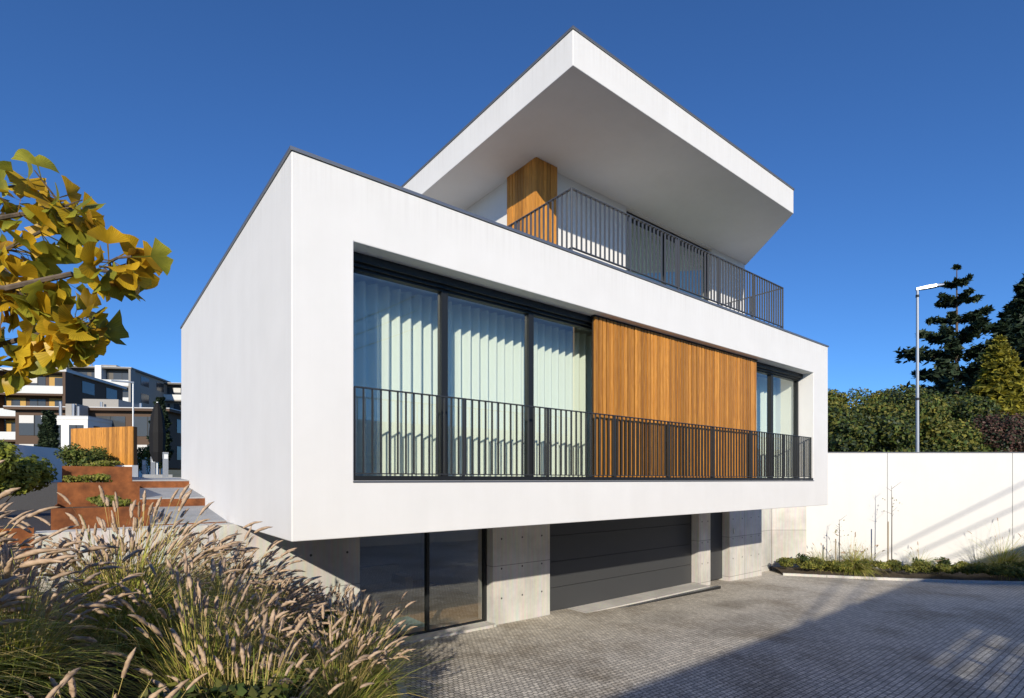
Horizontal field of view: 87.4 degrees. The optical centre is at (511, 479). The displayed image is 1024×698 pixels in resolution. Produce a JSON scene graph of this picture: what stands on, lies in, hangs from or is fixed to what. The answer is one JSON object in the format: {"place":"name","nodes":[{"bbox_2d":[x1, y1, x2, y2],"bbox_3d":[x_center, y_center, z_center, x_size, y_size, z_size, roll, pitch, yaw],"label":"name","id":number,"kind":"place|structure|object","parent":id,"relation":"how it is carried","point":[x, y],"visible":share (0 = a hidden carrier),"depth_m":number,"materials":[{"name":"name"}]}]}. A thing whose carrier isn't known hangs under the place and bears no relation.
{"place":"outdoors","nodes":[
{"label":"outdoors","id":0,"kind":"place"},
{"bbox_2d":[0,509,50,561],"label":"retaining wall","id":1,"kind":"structure","parent":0,"point":[36,524],"depth_m":8.26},
{"bbox_2d":[0,439,57,502],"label":"garden shrub","id":2,"kind":"object","parent":1,"relation":"on","point":[27,474],"visible":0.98,"depth_m":9.53,"materials":[{"name":"green plant"}]},
{"bbox_2d":[51,466,149,529],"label":"corten garden planters","id":3,"kind":"object","parent":1,"relation":"on","point":[122,485],"visible":0.47,"depth_m":8.81,"materials":[{"name":"metal"}]},
{"bbox_2d":[62,475,83,482],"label":"planter plant","id":4,"kind":"object","parent":3,"relation":"on","point":[70,479],"visible":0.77,"depth_m":9.98,"materials":[{"name":"green plant"}]},
{"bbox_2d":[76,474,110,481],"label":"planter plant","id":5,"kind":"object","parent":3,"relation":"on","point":[99,478],"visible":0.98,"depth_m":9.16,"materials":[{"name":"green plant"}]},
{"bbox_2d":[89,461,114,466],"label":"planter plant","id":6,"kind":"object","parent":3,"relation":"on","point":[99,463],"visible":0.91,"depth_m":10.72,"materials":[{"name":"green plant"}]},
{"bbox_2d":[89,495,120,503],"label":"planter plant","id":7,"kind":"object","parent":3,"relation":"on","point":[107,496],"visible":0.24,"depth_m":8.40,"materials":[{"name":"green plant"}]},
{"bbox_2d":[100,460,120,466],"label":"planter plant","id":8,"kind":"object","parent":3,"relation":"on","point":[114,462],"visible":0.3,"depth_m":11.33,"materials":[{"name":"green plant"}]},
{"bbox_2d":[91,499,132,506],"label":"planter plant","id":9,"kind":"object","parent":3,"relation":"on","point":[99,502],"visible":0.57,"depth_m":7.69,"materials":[{"name":"green plant"}]},
{"bbox_2d":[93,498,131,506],"bbox_3d":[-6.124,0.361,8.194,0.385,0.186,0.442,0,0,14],"label":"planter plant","id":10,"kind":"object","parent":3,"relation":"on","point":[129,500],"visible":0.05,"depth_m":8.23,"materials":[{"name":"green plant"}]},
{"bbox_2d":[0,482,57,509],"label":"paving","id":11,"kind":"structure","parent":0,"point":[45,497],"depth_m":12.71,"materials":[{"name":"grey stone"}]},
{"bbox_2d":[35,409,60,447],"bbox_3d":[-18.154,-1.399,20.986,0.875,2.763,0.844,0,0,-38],"label":"tree","id":12,"kind":"object","parent":11,"relation":"on","point":[48,435],"visible":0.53,"depth_m":20.85,"materials":[{"name":"green plant"}]},
{"bbox_2d":[54,442,92,465],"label":"garden shrub","id":13,"kind":"object","parent":11,"relation":"on","point":[72,456],"visible":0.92,"depth_m":15.25,"materials":[{"name":"green plant"}]},
{"bbox_2d":[14,444,162,481],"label":"white garden wall","id":14,"kind":"structure","parent":11,"relation":"on","point":[43,452],"depth_m":19.40,"materials":[{"name":"white paint"}]},
{"bbox_2d":[83,446,108,462],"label":"garden shrub","id":15,"kind":"object","parent":11,"relation":"on","point":[99,454],"visible":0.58,"depth_m":16.38,"materials":[{"name":"green plant"}]},
{"bbox_2d":[146,397,173,474],"bbox_3d":[-15.716,-1.881,24.008,1.140,3.728,1.112,0,0,-38],"label":"tree","id":16,"kind":"object","parent":11,"relation":"on","point":[168,423],"visible":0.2,"depth_m":23.96,"materials":[{"name":"green plant"}]},
{"bbox_2d":[132,477,180,477],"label":"garden path","id":17,"kind":"structure","parent":0,"point":[156,477],"depth_m":12.82,"materials":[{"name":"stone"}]},
{"bbox_2d":[101,446,115,465],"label":"garden shrub","id":18,"kind":"object","parent":17,"relation":"on","point":[111,456],"visible":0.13,"depth_m":17.33,"materials":[{"name":"green plant"}]},
{"bbox_2d":[114,427,137,476],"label":"wall","id":19,"kind":"structure","parent":17,"relation":"on","point":[135,470],"depth_m":17.26,"materials":[{"name":"grey concrete"}]},
{"bbox_2d":[71,426,133,464],"bbox_3d":[-13.467,-1.097,17.584,2.762,1.240,0.033,0,0,17],"label":"wooden fence","id":20,"kind":"object","parent":19,"relation":"on","point":[117,443],"visible":0.61,"depth_m":17.44,"materials":[{"name":"brown wood"}]},
{"bbox_2d":[137,445,155,473],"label":"garden shrub","id":21,"kind":"object","parent":17,"relation":"on","point":[143,453],"visible":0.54,"depth_m":18.31,"materials":[{"name":"green plant"}]},
{"bbox_2d":[137,452,168,476],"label":"garden bollard lights","id":22,"kind":"object","parent":17,"relation":"on","point":[165,462],"visible":0.69,"depth_m":13.13,"materials":[{"name":"grey metal"}]},
{"bbox_2d":[142,402,171,476],"bbox_3d":[-9.178,-1.042,13.873,0.600,1.950,0.600,0,0,-38],"label":"closed patio umbrella","id":23,"kind":"object","parent":17,"relation":"on","point":[157,435],"visible":0.9,"depth_m":13.76,"materials":[{"name":"grey fabric"}]},
{"bbox_2d":[132,478,225,525],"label":"stairs","id":24,"kind":"structure","parent":17,"relation":"on","point":[156,489],"depth_m":9.73,"materials":[{"name":"concrete"}]},
{"bbox_2d":[164,382,180,410],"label":"apartments","id":25,"kind":"structure","parent":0,"point":[173,397],"depth_m":105.29,"materials":[{"name":"grey paint"}]},
{"bbox_2d":[168,470,180,476],"bbox_3d":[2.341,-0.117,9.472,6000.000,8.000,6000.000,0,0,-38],"label":"wall","id":26,"kind":"structure","parent":0,"point":[175,473],"depth_m":153.56,"materials":[{"name":"grey concrete"}]},
{"bbox_2d":[0,367,126,443],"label":"apartments","id":27,"kind":"structure","parent":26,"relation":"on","point":[66,386],"depth_m":70.46,"materials":[{"name":"white paint"}]},
{"bbox_2d":[3,399,180,469],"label":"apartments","id":28,"kind":"structure","parent":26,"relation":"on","point":[118,412],"depth_m":52.36,"materials":[{"name":"white paint"}]},
{"bbox_2d":[67,364,169,407],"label":"apartments","id":29,"kind":"structure","parent":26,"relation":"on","point":[149,388],"depth_m":93.27,"materials":[{"name":"grey paint"}]},
{"bbox_2d":[0,460,452,697],"bbox_3d":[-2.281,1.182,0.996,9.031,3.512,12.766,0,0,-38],"label":"fountain grass","id":30,"kind":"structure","parent":0,"point":[132,619],"depth_m":4.03,"materials":[{"name":"beige plant"}]},
{"bbox_2d":[0,149,172,395],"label":"ginkgo tree","id":31,"kind":"object","parent":30,"relation":"on","point":[36,299],"visible":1,"depth_m":1.49,"materials":[{"name":"yellow plant"}]},
{"bbox_2d":[138,676,289,697],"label":"bed shrub","id":32,"kind":"object","parent":30,"relation":"on","point":[237,690],"visible":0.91,"depth_m":3.11,"materials":[{"name":"green plant"}]},
{"bbox_2d":[242,663,311,697],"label":"bed shrub","id":33,"kind":"object","parent":30,"relation":"on","point":[296,679],"visible":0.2,"depth_m":3.87,"materials":[{"name":"green plant"}]},
{"bbox_2d":[309,608,359,638],"bbox_3d":[-2.193,1.888,6.631,0.605,0.662,0.904,0,0,-38],"label":"bed shrub","id":34,"kind":"object","parent":30,"relation":"on","point":[327,626],"visible":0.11,"depth_m":6.42,"materials":[{"name":"green plant"}]},
{"bbox_2d":[294,628,346,674],"bbox_3d":[-2.034,1.793,5.516,0.610,0.557,0.697,0,0,-38],"label":"bed shrub","id":35,"kind":"object","parent":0,"point":[327,631],"visible":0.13,"depth_m":5.37,"materials":[{"name":"green plant"}]},
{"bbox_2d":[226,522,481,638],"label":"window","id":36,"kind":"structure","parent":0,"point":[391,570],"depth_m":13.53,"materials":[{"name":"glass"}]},
{"bbox_2d":[0,0,1023,407],"label":"sky","id":37,"kind":"structure","parent":0,"point":[896,127],"materials":[{"name":"blue"}]},
{"bbox_2d":[507,158,534,235],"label":"cladding","id":38,"kind":"structure","parent":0,"point":[520,192],"depth_m":11.08,"materials":[{"name":"brown wood"}]},
{"bbox_2d":[535,157,556,243],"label":"cladding","id":39,"kind":"structure","parent":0,"point":[545,182],"depth_m":10.90,"materials":[{"name":"brown wood"}]},
{"bbox_2d":[377,570,1023,697],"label":"yard paving","id":40,"kind":"structure","parent":0,"point":[773,634],"depth_m":9.56,"materials":[{"name":"stone"}]},
{"bbox_2d":[375,658,405,697],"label":"bed kerb","id":41,"kind":"structure","parent":40,"relation":"on","point":[399,688],"depth_m":7.04,"materials":[{"name":"concrete"}]},
{"bbox_2d":[34,509,761,626],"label":"concrete wall","id":42,"kind":"structure","parent":40,"relation":"on","point":[332,562],"depth_m":11.05,"materials":[{"name":"beige concrete"}]},
{"bbox_2d":[67,518,758,598],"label":"wall tie holes","id":43,"kind":"object","parent":42,"relation":"in","point":[347,552],"visible":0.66,"depth_m":11.00,"materials":[{"name":"grey concrete"}]},
{"bbox_2d":[376,528,486,642],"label":"house window frames","id":44,"kind":"structure","parent":42,"relation":"attached to","point":[427,629],"depth_m":10.24,"materials":[{"name":"black metal"}]},
{"bbox_2d":[550,514,691,610],"bbox_3d":[2.946,1.859,13.846,5.796,2.386,0.072,0,0,-38],"label":"garage door","id":45,"kind":"structure","parent":42,"relation":"in","point":[595,561],"depth_m":13.58,"materials":[{"name":"grey metal"}]},
{"bbox_2d":[710,512,721,580],"bbox_3d":[6.118,1.860,16.333,1.056,2.384,0.070,0,0,-38],"label":"door","id":46,"kind":"structure","parent":42,"relation":"in","point":[715,546],"depth_m":16.42,"materials":[{"name":"grey metal"}]},
{"bbox_2d":[181,151,827,541],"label":"house","id":47,"kind":"structure","parent":40,"relation":"on","point":[267,383],"depth_m":7.18,"materials":[{"name":"white paint"}]},
{"bbox_2d":[180,145,828,346],"bbox_3d":[0.342,-3.554,13.406,13.790,0.035,8.690,0,0,-38],"label":"parapet coping","id":48,"kind":"object","parent":47,"relation":"on","point":[337,165],"visible":0.23,"depth_m":7.48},
{"bbox_2d":[353,279,775,477],"bbox_3d":[2.350,-1.359,10.716,12.080,2.635,0.159,0,0,-38],"label":"curtain","id":49,"kind":"object","parent":47,"relation":"attached to","point":[395,339],"visible":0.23,"depth_m":8.26,"materials":[{"name":"white fabric"}]},
{"bbox_2d":[353,252,802,477],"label":"house window frames","id":50,"kind":"structure","parent":47,"relation":"attached to","point":[443,287],"depth_m":7.73,"materials":[{"name":"black metal"}]},
{"bbox_2d":[353,386,813,481],"bbox_3d":[2.922,-0.531,9.994,12.200,1.122,0.122,0,0,-38],"label":"balcony railing","id":51,"kind":"object","parent":47,"relation":"on","point":[798,456],"visible":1,"depth_m":8.84,"materials":[{"name":"grey metal"}]},
{"bbox_2d":[465,173,744,313],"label":"wall","id":52,"kind":"structure","parent":47,"relation":"on","point":[492,205],"depth_m":12.10,"materials":[{"name":"white paint"}]},
{"bbox_2d":[404,30,792,264],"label":"roof","id":53,"kind":"structure","parent":52,"relation":"on","point":[574,105],"depth_m":10.80,"materials":[{"name":"white paint"}]},
{"bbox_2d":[401,25,794,190],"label":"roof edge trim","id":54,"kind":"structure","parent":53,"relation":"on","point":[577,30],"depth_m":9.93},
{"bbox_2d":[626,224,697,296],"bbox_3d":[3.862,-5.056,14.196,3.590,2.743,0.156,0,0,-38],"label":"curtain","id":55,"kind":"object","parent":52,"relation":"attached to","point":[660,260],"visible":0.08,"depth_m":14.17,"materials":[{"name":"white fabric"}]},
{"bbox_2d":[626,211,707,300],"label":"house window frames","id":56,"kind":"structure","parent":52,"relation":"attached to","point":[673,242],"depth_m":13.84,"materials":[{"name":"black metal"}]},
{"bbox_2d":[508,188,783,328],"bbox_3d":[1.123,-4.084,13.894,7.104,1.020,8.370,0,0,-38],"label":"terrace balustrade","id":57,"kind":"object","parent":47,"relation":"on","point":[753,305],"depth_m":10.01,"materials":[{"name":"black metal"}]},
{"bbox_2d":[591,315,756,476],"bbox_3d":[3.465,-1.393,10.605,5.410,2.702,0.080,0,0,-38],"label":"panel frame","id":58,"kind":"object","parent":47,"relation":"attached to","point":[592,316],"visible":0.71,"depth_m":8.96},
{"bbox_2d":[594,317,756,477],"bbox_3d":[3.474,-1.379,10.593,5.346,2.675,0.049,0,0,-38],"label":"wood shutter panel","id":59,"kind":"object","parent":58,"relation":"attached to","point":[640,373],"visible":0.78,"depth_m":10.12,"materials":[{"name":"brown wood"}]},
{"bbox_2d":[368,583,709,649],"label":"house thresholds","id":60,"kind":"object","parent":40,"relation":"on","point":[635,598],"visible":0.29,"depth_m":12.69,"materials":[{"name":"concrete"}]},
{"bbox_2d":[618,586,720,607],"bbox_3d":[3.391,3.068,13.301,6.400,0.104,0.120,0,0,-38],"label":"yard slot drain","id":61,"kind":"object","parent":40,"relation":"on","point":[692,592],"visible":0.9,"depth_m":14.10,"materials":[{"name":"grey metal"}]},
{"bbox_2d":[762,509,771,571],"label":"concrete wall","id":62,"kind":"structure","parent":40,"relation":"on","point":[766,539],"depth_m":18.64,"materials":[{"name":"beige concrete"}]},
{"bbox_2d":[772,452,1023,569],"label":"boundary wall","id":63,"kind":"structure","parent":40,"relation":"on","point":[944,503],"depth_m":18.85,"materials":[{"name":"white paint"}]},
{"bbox_2d":[783,573,1023,583],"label":"bed kerb","id":64,"kind":"structure","parent":40,"relation":"on","point":[909,579],"depth_m":17.01,"materials":[{"name":"concrete"}]},
{"bbox_2d":[773,567,1023,580],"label":"bed soil","id":65,"kind":"structure","parent":0,"point":[941,575],"depth_m":17.53,"materials":[{"name":"brown soil"}]},
{"bbox_2d":[776,557,796,567],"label":"shrub","id":66,"kind":"object","parent":65,"relation":"on","point":[785,562],"visible":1,"depth_m":17.94,"materials":[{"name":"green plant"}]},
{"bbox_2d":[796,553,809,569],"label":"bed shrub","id":67,"kind":"object","parent":65,"relation":"on","point":[804,558],"visible":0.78,"depth_m":18.07,"materials":[{"name":"green plant"}]},
{"bbox_2d":[795,557,818,568],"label":"shrub","id":68,"kind":"object","parent":65,"relation":"on","point":[809,565],"visible":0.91,"depth_m":17.72,"materials":[{"name":"green plant"}]},
{"bbox_2d":[808,557,827,568],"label":"shrub","id":69,"kind":"object","parent":65,"relation":"on","point":[820,563],"visible":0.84,"depth_m":17.70,"materials":[{"name":"green plant"}]},
{"bbox_2d":[824,560,845,570],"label":"shrub","id":70,"kind":"object","parent":65,"relation":"on","point":[832,564],"visible":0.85,"depth_m":17.61,"materials":[{"name":"green plant"}]},
{"bbox_2d":[835,517,851,560],"bbox_3d":[11.073,2.127,18.128,0.963,1.901,0.483,0,0,-38],"label":"young tree","id":71,"kind":"object","parent":65,"relation":"on","point":[839,541],"visible":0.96,"depth_m":18.09,"materials":[{"name":"grey plant"}]},
{"bbox_2d":[840,560,867,570],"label":"shrub","id":72,"kind":"object","parent":65,"relation":"on","point":[847,565],"visible":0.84,"depth_m":17.49,"materials":[{"name":"green plant"}]},
{"bbox_2d":[854,558,880,568],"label":"shrub","id":73,"kind":"object","parent":65,"relation":"on","point":[868,564],"visible":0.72,"depth_m":17.56,"materials":[{"name":"green plant"}]},
{"bbox_2d":[873,559,901,571],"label":"shrub","id":74,"kind":"object","parent":65,"relation":"on","point":[885,565],"visible":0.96,"depth_m":17.40,"materials":[{"name":"green plant"}]},
{"bbox_2d":[882,482,900,570],"bbox_3d":[12.761,1.579,18.015,0.538,3.042,0.527,0,0,-38],"label":"young tree","id":75,"kind":"object","parent":65,"relation":"on","point":[888,530],"visible":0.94,"depth_m":18.00,"materials":[{"name":"brown plant"}]},
{"bbox_2d":[890,561,919,572],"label":"shrub","id":76,"kind":"object","parent":65,"relation":"on","point":[911,568],"visible":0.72,"depth_m":17.30,"materials":[{"name":"green plant"}]},
{"bbox_2d":[796,518,1023,580],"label":"bed grasses","id":77,"kind":"object","parent":65,"relation":"on","point":[1005,558],"visible":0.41,"depth_m":17.92,"materials":[{"name":"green plant"}]},
{"bbox_2d":[911,561,931,572],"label":"shrub","id":78,"kind":"object","parent":65,"relation":"on","point":[922,565],"visible":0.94,"depth_m":17.27,"materials":[{"name":"green plant"}]},
{"bbox_2d":[928,563,955,573],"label":"shrub","id":79,"kind":"object","parent":65,"relation":"on","point":[938,567],"visible":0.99,"depth_m":17.02,"materials":[{"name":"green plant"}]},
{"bbox_2d":[933,557,951,563],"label":"bed shrub","id":80,"kind":"object","parent":65,"relation":"on","point":[945,561],"visible":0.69,"depth_m":18.23,"materials":[{"name":"green plant"}]},
{"bbox_2d":[942,562,967,573],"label":"shrub","id":81,"kind":"object","parent":65,"relation":"on","point":[959,567],"visible":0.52,"depth_m":17.03,"materials":[{"name":"green plant"}]},
{"bbox_2d":[958,561,989,574],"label":"shrub","id":82,"kind":"object","parent":65,"relation":"on","point":[972,568],"visible":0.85,"depth_m":16.97,"materials":[{"name":"green plant"}]},
{"bbox_2d":[973,563,1001,575],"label":"shrub","id":83,"kind":"object","parent":65,"relation":"on","point":[993,570],"visible":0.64,"depth_m":17.00,"materials":[{"name":"green plant"}]},
{"bbox_2d":[988,563,1017,576],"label":"shrub","id":84,"kind":"object","parent":65,"relation":"on","point":[1007,569],"visible":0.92,"depth_m":16.93,"materials":[{"name":"green plant"}]},
{"bbox_2d":[1000,561,1023,574],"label":"shrub","id":85,"kind":"object","parent":65,"relation":"on","point":[1014,563],"visible":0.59,"depth_m":17.13,"materials":[{"name":"green plant"}]},
{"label":"street level","id":86,"kind":"object","parent":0,"visible":0},
{"bbox_2d":[111,380,133,425],"bbox_3d":[-28.757,-3.667,39.618,1.370,7.300,0.200,0,0,-38],"label":"street lamp","id":87,"kind":"object","parent":86,"relation":"on","point":[132,397],"visible":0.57,"depth_m":39.95,"materials":[{"name":"grey metal"}]},
{"bbox_2d":[828,387,898,412],"bbox_3d":[23.805,-2.795,38.355,5.911,7.565,7.413,0,0,-38],"label":"bush","id":88,"kind":"object","parent":86,"relation":"on","point":[835,398],"visible":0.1,"depth_m":37.29,"materials":[{"name":"green plant"}]},
{"bbox_2d":[828,405,922,451],"bbox_3d":[17.536,-1.483,26.908,5.163,4.936,4.728,0,0,-19],"label":"hedge","id":89,"kind":"object","parent":86,"relation":"on","point":[852,431],"visible":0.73,"depth_m":25.67,"materials":[{"name":"green plant"}]},
{"bbox_2d":[851,384,947,410],"bbox_3d":[22.368,-2.342,32.780,5.255,6.658,6.212,0,0,-10],"label":"bush","id":90,"kind":"object","parent":86,"relation":"on","point":[903,399],"visible":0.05,"depth_m":31.13,"materials":[{"name":"green plant"}]},
{"bbox_2d":[856,396,983,451],"bbox_3d":[21.267,-1.643,28.548,5.173,5.255,6.433,0,0,-25],"label":"bush","id":91,"kind":"object","parent":86,"relation":"on","point":[931,418],"visible":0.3,"depth_m":26.23,"materials":[{"name":"green plant"}]},
{"bbox_2d":[915,284,943,451],"bbox_3d":[17.819,-3.760,22.873,1.037,9.087,0.298,0,0,8],"label":"street lamp","id":92,"kind":"object","parent":86,"relation":"on","point":[917,290],"visible":0.72,"depth_m":22.95,"materials":[{"name":"grey metal"}]},
{"bbox_2d":[896,427,1009,451],"bbox_3d":[22.349,-0.974,27.603,5.532,3.917,4.564,0,0,-38],"label":"bush","id":93,"kind":"object","parent":86,"relation":"on","point":[926,446],"visible":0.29,"depth_m":26.35,"materials":[{"name":"green plant"}]},
{"bbox_2d":[892,263,1023,400],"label":"conifer tree","id":94,"kind":"object","parent":86,"relation":"on","point":[946,376],"visible":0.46,"depth_m":45.02,"materials":[{"name":"green plant"}]},
{"bbox_2d":[939,394,1000,427],"bbox_3d":[26.557,-2.242,33.933,6.925,6.455,6.205,0,0,6],"label":"bush","id":95,"kind":"object","parent":86,"relation":"on","point":[963,407],"visible":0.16,"depth_m":31.78,"materials":[{"name":"green plant"}]},
{"bbox_2d":[959,273,1023,388],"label":"conifer tree","id":96,"kind":"object","parent":86,"relation":"on","point":[1014,308],"visible":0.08,"depth_m":60.17,"materials":[{"name":"green plant"}]},
{"bbox_2d":[964,410,1023,451],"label":"red shrub","id":97,"kind":"object","parent":86,"relation":"on","point":[1007,432],"visible":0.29,"depth_m":27.11,"materials":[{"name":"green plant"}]},
{"bbox_2d":[965,334,1023,418],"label":"golden cypress","id":98,"kind":"object","parent":86,"relation":"on","point":[1000,380],"visible":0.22,"depth_m":37.17,"materials":[{"name":"yellow plant"}]},
{"bbox_2d":[1012,343,1023,368],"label":"tree","id":99,"kind":"object","parent":86,"relation":"on","point":[1019,350],"visible":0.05,"depth_m":51.18,"materials":[{"name":"green plant"}]}
]}

